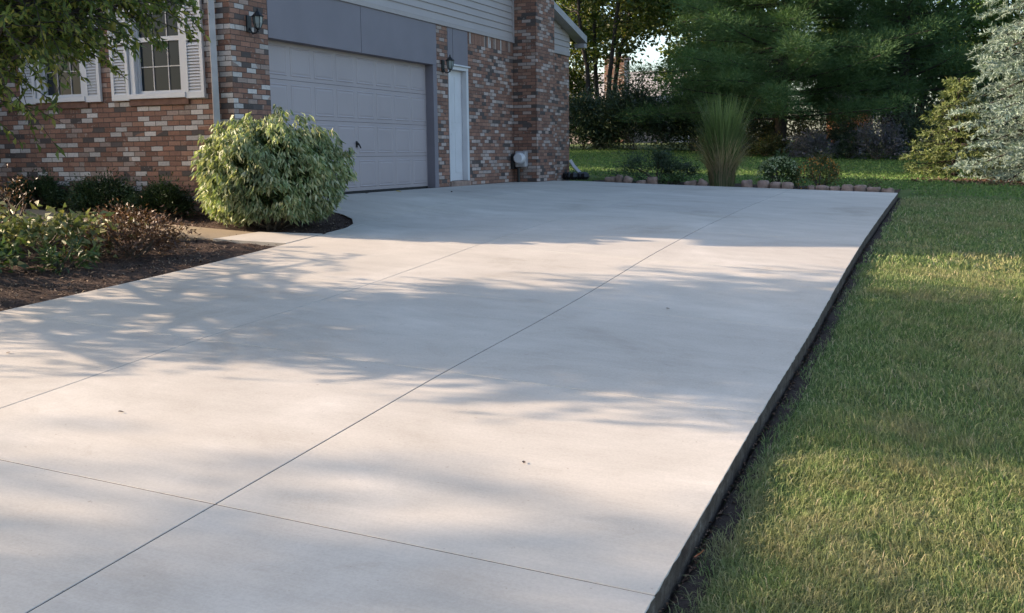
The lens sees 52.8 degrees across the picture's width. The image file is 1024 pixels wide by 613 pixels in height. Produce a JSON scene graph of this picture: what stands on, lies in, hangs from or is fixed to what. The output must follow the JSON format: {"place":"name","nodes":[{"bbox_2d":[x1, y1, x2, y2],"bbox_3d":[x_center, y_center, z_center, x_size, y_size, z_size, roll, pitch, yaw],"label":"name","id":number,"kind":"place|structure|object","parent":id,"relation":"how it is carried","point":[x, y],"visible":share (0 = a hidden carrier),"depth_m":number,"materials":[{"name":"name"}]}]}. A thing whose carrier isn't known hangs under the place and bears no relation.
{"place":"outdoors","nodes":[
{"label":"outdoors","id":0,"kind":"place"},
{"bbox_2d":[213,232,322,245],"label":"walkway","id":1,"kind":"structure","parent":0,"point":[271,238],"depth_m":12.12,"materials":[{"name":"concrete"}]},
{"bbox_2d":[0,181,897,612],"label":"driveway","id":2,"kind":"structure","parent":0,"point":[378,401],"depth_m":6.07,"materials":[{"name":"concrete"}]},
{"bbox_2d":[390,140,1023,612],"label":"lawn","id":3,"kind":"structure","parent":0,"point":[810,384],"depth_m":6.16,"materials":[{"name":"plant"}]},
{"bbox_2d":[0,201,352,310],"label":"mulch bed","id":4,"kind":"object","parent":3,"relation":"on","point":[34,291],"visible":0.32,"depth_m":10.63,"materials":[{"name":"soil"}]},
{"bbox_2d":[0,226,30,272],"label":"leafy perennial","id":5,"kind":"object","parent":4,"relation":"on","point":[8,257],"visible":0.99,"depth_m":10.07,"materials":[{"name":"green plant"}]},
{"bbox_2d":[0,165,36,223],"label":"dried plant","id":6,"kind":"object","parent":4,"relation":"on","point":[17,207],"visible":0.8,"depth_m":13.02,"materials":[{"name":"brown plant"}]},
{"bbox_2d":[2,167,69,208],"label":"dark shrub","id":7,"kind":"object","parent":4,"relation":"on","point":[47,190],"visible":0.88,"depth_m":14.55,"materials":[{"name":"green plant"}]},
{"bbox_2d":[25,228,104,274],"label":"perennials","id":8,"kind":"object","parent":4,"relation":"on","point":[50,258],"visible":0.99,"depth_m":10.17,"materials":[{"name":"green plant"}]},
{"bbox_2d":[0,200,149,258],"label":"pale perennial","id":9,"kind":"object","parent":4,"relation":"on","point":[28,230],"visible":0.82,"depth_m":10.86,"materials":[{"name":"green plant"}]},
{"bbox_2d":[56,167,141,211],"bbox_3d":[-5.690,-1.585,14.151,1.482,0.671,0.709,3,9,23],"label":"dark shrub","id":10,"kind":"object","parent":4,"relation":"on","point":[89,191],"visible":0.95,"depth_m":14.07,"materials":[{"name":"green plant"}]},
{"bbox_2d":[0,0,210,159],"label":"front tree","id":11,"kind":"object","parent":4,"relation":"on","point":[34,30],"visible":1,"depth_m":8.08,"materials":[{"name":"green plant"}]},
{"bbox_2d":[78,196,168,237],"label":"dried plant","id":12,"kind":"object","parent":4,"relation":"on","point":[128,216],"visible":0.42,"depth_m":12.14,"materials":[{"name":"brown plant"}]},
{"bbox_2d":[0,208,253,240],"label":"old path","id":13,"kind":"structure","parent":4,"relation":"on","point":[209,233],"depth_m":12.67,"materials":[{"name":"beige concrete"}]},
{"bbox_2d":[57,204,203,259],"bbox_3d":[-4.146,-0.789,11.033,1.578,0.596,1.446,-1,8,-3],"label":"dried plant","id":14,"kind":"object","parent":4,"relation":"on","point":[158,240],"visible":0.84,"depth_m":10.97,"materials":[{"name":"brown plant"}]},
{"bbox_2d":[118,169,202,218],"bbox_3d":[-4.701,-1.502,13.815,1.151,0.699,0.667,3,9,23],"label":"dark shrub","id":15,"kind":"object","parent":4,"relation":"on","point":[168,195],"visible":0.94,"depth_m":13.68,"materials":[{"name":"green plant"}]},
{"bbox_2d":[189,104,358,229],"bbox_3d":[-3.054,-1.747,12.961,2.028,1.610,1.732,3,9,23],"label":"drooping bush","id":16,"kind":"object","parent":4,"relation":"on","point":[300,178],"visible":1,"depth_m":12.61,"materials":[{"name":"green plant"}]},
{"bbox_2d":[0,0,586,217],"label":"house","id":17,"kind":"structure","parent":3,"relation":"on","point":[382,95],"depth_m":16.06,"materials":[{"name":"brick"}]},
{"bbox_2d":[35,6,88,108],"bbox_3d":[-6.381,-3.614,14.545,0.980,1.615,0.160,3,9,23],"label":"window","id":18,"kind":"structure","parent":17,"relation":"in","point":[74,97],"depth_m":14.62,"materials":[{"name":"grey metal"}]},
{"bbox_2d":[126,0,189,105],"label":"window","id":19,"kind":"structure","parent":17,"relation":"in","point":[159,79],"depth_m":13.95,"materials":[{"name":"grey metal"}]},
{"bbox_2d":[246,8,263,34],"bbox_3d":[-3.401,-3.777,13.641,0.229,0.338,0.164,3,9,23],"label":"wall lantern","id":20,"kind":"object","parent":17,"relation":"attached to","point":[257,16],"depth_m":13.61,"materials":[{"name":"black metal"}]},
{"bbox_2d":[268,40,427,193],"bbox_3d":[-2.490,-2.932,16.578,0.106,2.225,4.845,3,9,23],"label":"garage door","id":21,"kind":"structure","parent":17,"relation":"in","point":[376,106],"depth_m":16.78,"materials":[{"name":"paint"}]},
{"bbox_2d":[441,55,454,72],"bbox_3d":[-1.172,-4.440,18.869,0.229,0.338,0.164,3,9,23],"label":"wall lantern","id":22,"kind":"object","parent":17,"relation":"attached to","point":[450,60],"depth_m":18.84,"materials":[{"name":"black metal"}]},
{"bbox_2d":[448,64,470,186],"bbox_3d":[-1.055,-3.425,19.698,0.200,2.320,0.900,3,9,23],"label":"entry door","id":23,"kind":"structure","parent":17,"relation":"in","point":[458,105],"depth_m":19.85,"materials":[{"name":"grey metal"}]},
{"bbox_2d":[511,151,527,181],"bbox_3d":[0.145,-2.970,22.042,0.340,0.700,0.278,3,9,23],"label":"electric meter","id":24,"kind":"object","parent":17,"relation":"attached to","point":[519,159],"visible":0.96,"depth_m":21.98,"materials":[{"name":"grey metal"}]},
{"bbox_2d":[562,159,589,179],"bbox_3d":[1.528,-3.319,24.953,0.690,0.493,0.442,8,12,44],"label":"downspout outlet","id":25,"kind":"object","parent":17,"relation":"attached to","point":[579,175],"visible":1,"depth_m":24.86,"materials":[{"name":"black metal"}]},
{"bbox_2d":[559,4,615,145],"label":"back tree","id":26,"kind":"object","parent":3,"relation":"on","point":[576,74],"visible":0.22,"depth_m":53.49,"materials":[{"name":"green plant"}]},
{"bbox_2d":[569,77,634,149],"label":"hedge shrub","id":27,"kind":"object","parent":3,"relation":"on","point":[576,123],"visible":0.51,"depth_m":43.24,"materials":[{"name":"green plant"}]},
{"bbox_2d":[556,0,672,87],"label":"distant tree","id":28,"kind":"object","parent":3,"relation":"on","point":[599,11],"visible":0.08,"depth_m":58.44,"materials":[{"name":"green plant"}]},
{"bbox_2d":[554,0,687,147],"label":"multi stem tree","id":29,"kind":"object","parent":3,"relation":"on","point":[640,8],"visible":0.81,"depth_m":46.42,"materials":[{"name":"green plant"}]},
{"bbox_2d":[575,50,684,150],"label":"hedge shrub","id":30,"kind":"object","parent":3,"relation":"on","point":[635,97],"visible":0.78,"depth_m":42.23,"materials":[{"name":"green plant"}]},
{"bbox_2d":[570,56,696,143],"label":"neighbor house","id":31,"kind":"structure","parent":3,"relation":"on","point":[623,64],"depth_m":75.20,"materials":[{"name":"plastic"}]},
{"bbox_2d":[635,87,750,150],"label":"hedge shrub","id":32,"kind":"object","parent":3,"relation":"on","point":[683,128],"visible":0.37,"depth_m":41.85,"materials":[{"name":"green plant"}]},
{"bbox_2d":[632,0,791,108],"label":"back tree","id":33,"kind":"object","parent":3,"relation":"on","point":[671,51],"visible":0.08,"depth_m":49.02,"materials":[{"name":"green plant"}]},
{"bbox_2d":[685,123,756,153],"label":"understory shrub","id":34,"kind":"object","parent":3,"relation":"on","point":[746,136],"visible":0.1,"depth_m":39.01,"materials":[{"name":"green plant"}]},
{"bbox_2d":[655,10,795,105],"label":"distant tree","id":35,"kind":"object","parent":3,"relation":"on","point":[661,48],"visible":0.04,"depth_m":64.81,"materials":[{"name":"green plant"}]},
{"bbox_2d":[676,67,811,148],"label":"understory shrub","id":36,"kind":"object","parent":3,"relation":"on","point":[755,105],"depth_m":44.68,"materials":[{"name":"green plant"}]},
{"bbox_2d":[594,180,900,192],"bbox_3d":[4.828,-2.589,22.262,6.630,0.277,1.580,3,9,23],"label":"flower bed","id":37,"kind":"object","parent":3,"relation":"on","point":[799,187],"visible":0.1,"depth_m":22.49,"materials":[{"name":"grey stone"}]},
{"bbox_2d":[605,176,615,181],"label":"edging stone","id":38,"kind":"object","parent":37,"relation":"on","point":[610,179],"visible":0.57,"depth_m":22.59,"materials":[{"name":"grey stone"}]},
{"bbox_2d":[615,175,622,182],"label":"edging stone","id":39,"kind":"object","parent":37,"relation":"on","point":[618,178],"visible":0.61,"depth_m":22.51,"materials":[{"name":"grey stone"}]},
{"bbox_2d":[623,176,632,182],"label":"edging stone","id":40,"kind":"object","parent":37,"relation":"on","point":[627,179],"visible":0.68,"depth_m":22.44,"materials":[{"name":"grey stone"}]},
{"bbox_2d":[636,180,646,183],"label":"edging stone","id":41,"kind":"object","parent":37,"relation":"on","point":[642,181],"visible":0.56,"depth_m":22.33,"materials":[{"name":"grey stone"}]},
{"bbox_2d":[592,140,707,181],"bbox_3d":[3.108,-3.207,23.016,2.669,1.005,1.004,3,9,23],"label":"shrub","id":42,"kind":"object","parent":37,"relation":"on","point":[661,160],"visible":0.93,"depth_m":22.90,"materials":[{"name":"green plant"}]},
{"bbox_2d":[647,177,657,183],"bbox_3d":[3.040,-2.692,22.296,0.248,0.235,0.171,1,10,24],"label":"edging stone","id":43,"kind":"object","parent":37,"relation":"on","point":[652,180],"visible":0.64,"depth_m":22.23,"materials":[{"name":"grey stone"}]},
{"bbox_2d":[655,170,685,184],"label":"plant","id":44,"kind":"object","parent":37,"relation":"on","point":[675,181],"visible":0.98,"depth_m":22.21,"materials":[{"name":"green plant"}]},
{"bbox_2d":[684,180,696,185],"bbox_3d":[3.813,-2.604,21.980,0.273,0.163,0.171,-6,7,26],"label":"edging stone","id":45,"kind":"object","parent":37,"relation":"on","point":[693,182],"visible":0.58,"depth_m":21.91,"materials":[{"name":"grey stone"}]},
{"bbox_2d":[697,178,707,185],"bbox_3d":[4.043,-2.602,21.881,0.208,0.191,0.166,28,14,11],"label":"edging stone","id":46,"kind":"object","parent":37,"relation":"on","point":[701,182],"visible":0.66,"depth_m":21.81,"materials":[{"name":"grey stone"}]},
{"bbox_2d":[741,180,752,187],"bbox_3d":[4.909,-2.529,21.520,0.248,0.237,0.178,-2,4,10],"label":"edging stone","id":47,"kind":"object","parent":37,"relation":"on","point":[746,183],"visible":0.55,"depth_m":21.45,"materials":[{"name":"grey stone"}]},
{"bbox_2d":[757,180,769,187],"bbox_3d":[5.217,-2.501,21.396,0.236,0.242,0.171,7,11,40],"label":"edging stone","id":48,"kind":"object","parent":37,"relation":"on","point":[763,183],"visible":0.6,"depth_m":21.33,"materials":[{"name":"grey stone"}]},
{"bbox_2d":[770,182,780,188],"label":"edging stone","id":49,"kind":"object","parent":37,"relation":"on","point":[775,185],"visible":0.56,"depth_m":21.23,"materials":[{"name":"grey stone"}]},
{"bbox_2d":[753,148,806,187],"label":"pale flower bush","id":50,"kind":"object","parent":37,"relation":"on","point":[770,171],"visible":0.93,"depth_m":21.62,"materials":[{"name":"green plant"}]},
{"bbox_2d":[781,182,793,188],"bbox_3d":[5.667,-2.455,21.209,0.248,0.220,0.178,3,12,8],"label":"edging stone","id":51,"kind":"object","parent":37,"relation":"on","point":[787,185],"visible":0.64,"depth_m":21.14,"materials":[{"name":"grey stone"}]},
{"bbox_2d":[808,185,814,189],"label":"edging stone","id":52,"kind":"object","parent":37,"relation":"on","point":[811,187],"visible":0.61,"depth_m":20.96,"materials":[{"name":"grey stone"}]},
{"bbox_2d":[786,147,850,188],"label":"orange flower plant","id":53,"kind":"object","parent":37,"relation":"on","point":[829,168],"visible":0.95,"depth_m":21.43,"materials":[{"name":"green plant"}]},
{"bbox_2d":[815,185,829,189],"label":"edging stone","id":54,"kind":"object","parent":37,"relation":"on","point":[820,187],"visible":0.6,"depth_m":20.88,"materials":[{"name":"grey stone"}]},
{"bbox_2d":[830,186,840,190],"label":"edging stone","id":55,"kind":"object","parent":37,"relation":"on","point":[835,188],"visible":0.57,"depth_m":20.79,"materials":[{"name":"grey stone"}]},
{"bbox_2d":[841,184,853,190],"bbox_3d":[6.756,-2.351,20.760,0.246,0.212,0.173,6,11,35],"label":"edging stone","id":56,"kind":"object","parent":37,"relation":"on","point":[849,187],"visible":0.6,"depth_m":20.69,"materials":[{"name":"grey stone"}]},
{"bbox_2d":[854,185,865,191],"bbox_3d":[6.978,-2.333,20.666,0.235,0.215,0.185,4,10,28],"label":"edging stone","id":57,"kind":"object","parent":37,"relation":"on","point":[861,188],"visible":0.6,"depth_m":20.59,"materials":[{"name":"grey stone"}]},
{"bbox_2d":[840,171,898,191],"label":"thin weed","id":58,"kind":"object","parent":37,"relation":"on","point":[877,184],"visible":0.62,"depth_m":21.01,"materials":[{"name":"green plant"}]},
{"bbox_2d":[867,187,880,191],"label":"edging stone","id":59,"kind":"object","parent":37,"relation":"on","point":[873,189],"visible":0.64,"depth_m":20.50,"materials":[{"name":"grey stone"}]},
{"bbox_2d":[881,188,893,192],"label":"edging stone","id":60,"kind":"object","parent":37,"relation":"on","point":[889,190],"visible":0.48,"depth_m":20.39,"materials":[{"name":"grey stone"}]},
{"bbox_2d":[732,95,795,153],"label":"understory shrub","id":61,"kind":"object","parent":3,"relation":"on","point":[755,129],"visible":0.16,"depth_m":39.55,"materials":[{"name":"green plant"}]},
{"bbox_2d":[738,127,796,156],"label":"understory shrub","id":62,"kind":"object","parent":3,"relation":"on","point":[762,146],"visible":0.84,"depth_m":37.41,"materials":[{"name":"green plant"}]},
{"bbox_2d":[741,88,793,148],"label":"understory shrub","id":63,"kind":"object","parent":3,"relation":"on","point":[758,120],"visible":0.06,"depth_m":41.60,"materials":[{"name":"green plant"}]},
{"bbox_2d":[666,198,902,612],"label":"soil strip","id":64,"kind":"object","parent":3,"relation":"on","point":[725,518],"visible":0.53,"depth_m":5.38,"materials":[{"name":"brown soil"}]},
{"bbox_2d":[658,241,870,612],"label":"soil crumbs","id":65,"kind":"object","parent":64,"relation":"on","point":[710,531],"visible":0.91,"depth_m":5.78,"materials":[{"name":"brown soil"}]},
{"bbox_2d":[607,0,962,152],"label":"white pine","id":66,"kind":"object","parent":3,"relation":"on","point":[809,46],"visible":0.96,"depth_m":36.51,"materials":[{"name":"green plant"}]},
{"bbox_2d":[753,99,836,154],"bbox_3d":[10.713,-6.760,39.075,3.093,2.256,2.058,3,9,23],"label":"understory shrub","id":67,"kind":"object","parent":3,"relation":"on","point":[801,127],"visible":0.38,"depth_m":38.79,"materials":[{"name":"green plant"}]},
{"bbox_2d":[778,125,851,157],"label":"understory shrub","id":68,"kind":"object","parent":3,"relation":"on","point":[805,145],"visible":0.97,"depth_m":36.58,"materials":[{"name":"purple plant"}]},
{"bbox_2d":[772,10,897,124],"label":"distant tree","id":69,"kind":"object","parent":3,"relation":"on","point":[826,59],"visible":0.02,"depth_m":65.02,"materials":[{"name":"green plant"}]},
{"bbox_2d":[816,114,881,153],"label":"understory shrub","id":70,"kind":"object","parent":3,"relation":"on","point":[830,130],"visible":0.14,"depth_m":39.89,"materials":[{"name":"green plant"}]},
{"bbox_2d":[825,93,872,129],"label":"shrub","id":71,"kind":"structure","parent":3,"relation":"on","point":[850,116],"depth_m":57.50,"materials":[{"name":"green plant"}]},
{"bbox_2d":[820,116,882,158],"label":"understory shrub","id":72,"kind":"object","parent":3,"relation":"on","point":[842,145],"visible":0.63,"depth_m":36.72,"materials":[{"name":"green plant"}]},
{"bbox_2d":[840,104,914,159],"bbox_3d":[12.715,-6.083,36.096,2.530,2.076,2.453,-2,8,-7],"label":"understory shrub","id":73,"kind":"object","parent":3,"relation":"on","point":[890,132],"visible":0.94,"depth_m":35.82,"materials":[{"name":"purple plant"}]},
{"bbox_2d":[828,78,931,150],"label":"understory shrub","id":74,"kind":"object","parent":3,"relation":"on","point":[876,122],"visible":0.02,"depth_m":44.09,"materials":[{"name":"green plant"}]},
{"bbox_2d":[790,0,1018,156],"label":"white pine","id":75,"kind":"object","parent":3,"relation":"on","point":[943,57],"visible":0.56,"depth_m":37.39,"materials":[{"name":"green plant"}]},
{"bbox_2d":[882,93,949,159],"bbox_3d":[14.249,-6.276,35.932,2.580,2.415,1.961,-3,9,-18],"label":"understory shrub","id":76,"kind":"object","parent":3,"relation":"on","point":[917,123],"visible":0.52,"depth_m":35.88,"materials":[{"name":"green plant"}]},
{"bbox_2d":[812,0,1022,153],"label":"back tree","id":77,"kind":"object","parent":3,"relation":"on","point":[1004,19],"visible":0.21,"depth_m":39.06,"materials":[{"name":"green plant"}]},
{"bbox_2d":[864,175,1023,185],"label":"bark mulch","id":78,"kind":"object","parent":3,"relation":"on","point":[1000,181],"visible":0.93,"depth_m":24.53,"materials":[{"name":"brown wood"}]},
{"bbox_2d":[899,75,1012,176],"bbox_3d":[11.660,-4.660,26.938,2.939,2.751,3.149,3,9,23],"label":"green spruce","id":79,"kind":"object","parent":3,"relation":"on","point":[956,136],"visible":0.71,"depth_m":26.76,"materials":[{"name":"green plant"}]},
{"bbox_2d":[915,46,1008,151],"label":"understory shrub","id":80,"kind":"object","parent":3,"relation":"on","point":[932,103],"visible":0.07,"depth_m":42.22,"materials":[{"name":"green plant"}]},
{"bbox_2d":[900,0,1023,142],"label":"distant tree","id":81,"kind":"object","parent":3,"relation":"on","point":[978,8],"visible":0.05,"depth_m":56.18,"materials":[{"name":"green plant"}]},
{"bbox_2d":[943,0,1023,182],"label":"blue spruce","id":82,"kind":"object","parent":3,"relation":"on","point":[1009,170],"visible":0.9,"depth_m":25.12,"materials":[{"name":"green plant"}]},
{"bbox_2d":[943,0,1023,109],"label":"back tree","id":83,"kind":"object","parent":3,"relation":"on","point":[984,38],"visible":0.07,"depth_m":40.94,"materials":[{"name":"green plant"}]},
{"bbox_2d":[946,69,1023,158],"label":"understory shrub","id":84,"kind":"object","parent":3,"relation":"on","point":[1016,120],"visible":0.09,"depth_m":35.60,"materials":[{"name":"green plant"}]},
{"bbox_2d":[685,86,757,186],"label":"ornamental grass","id":85,"kind":"object","parent":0,"point":[723,139],"depth_m":21.82,"materials":[{"name":"plant"}]},
{"bbox_2d":[569,148,1023,200],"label":"lawn","id":86,"kind":"structure","parent":0,"point":[595,162],"depth_m":28.01,"materials":[{"name":"green plant"}]},
{"bbox_2d":[569,0,1023,143],"label":"sky","id":87,"kind":"structure","parent":0,"point":[653,54],"materials":[{"name":"white"}]},
{"bbox_2d":[787,260,1023,427],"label":"grass","id":88,"kind":"structure","parent":0,"point":[1004,294],"depth_m":7.93,"materials":[{"name":"green plant"}]},
{"bbox_2d":[863,195,1023,273],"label":"grass","id":89,"kind":"structure","parent":0,"point":[963,210],"depth_m":14.13,"materials":[{"name":"green plant"}]}
]}

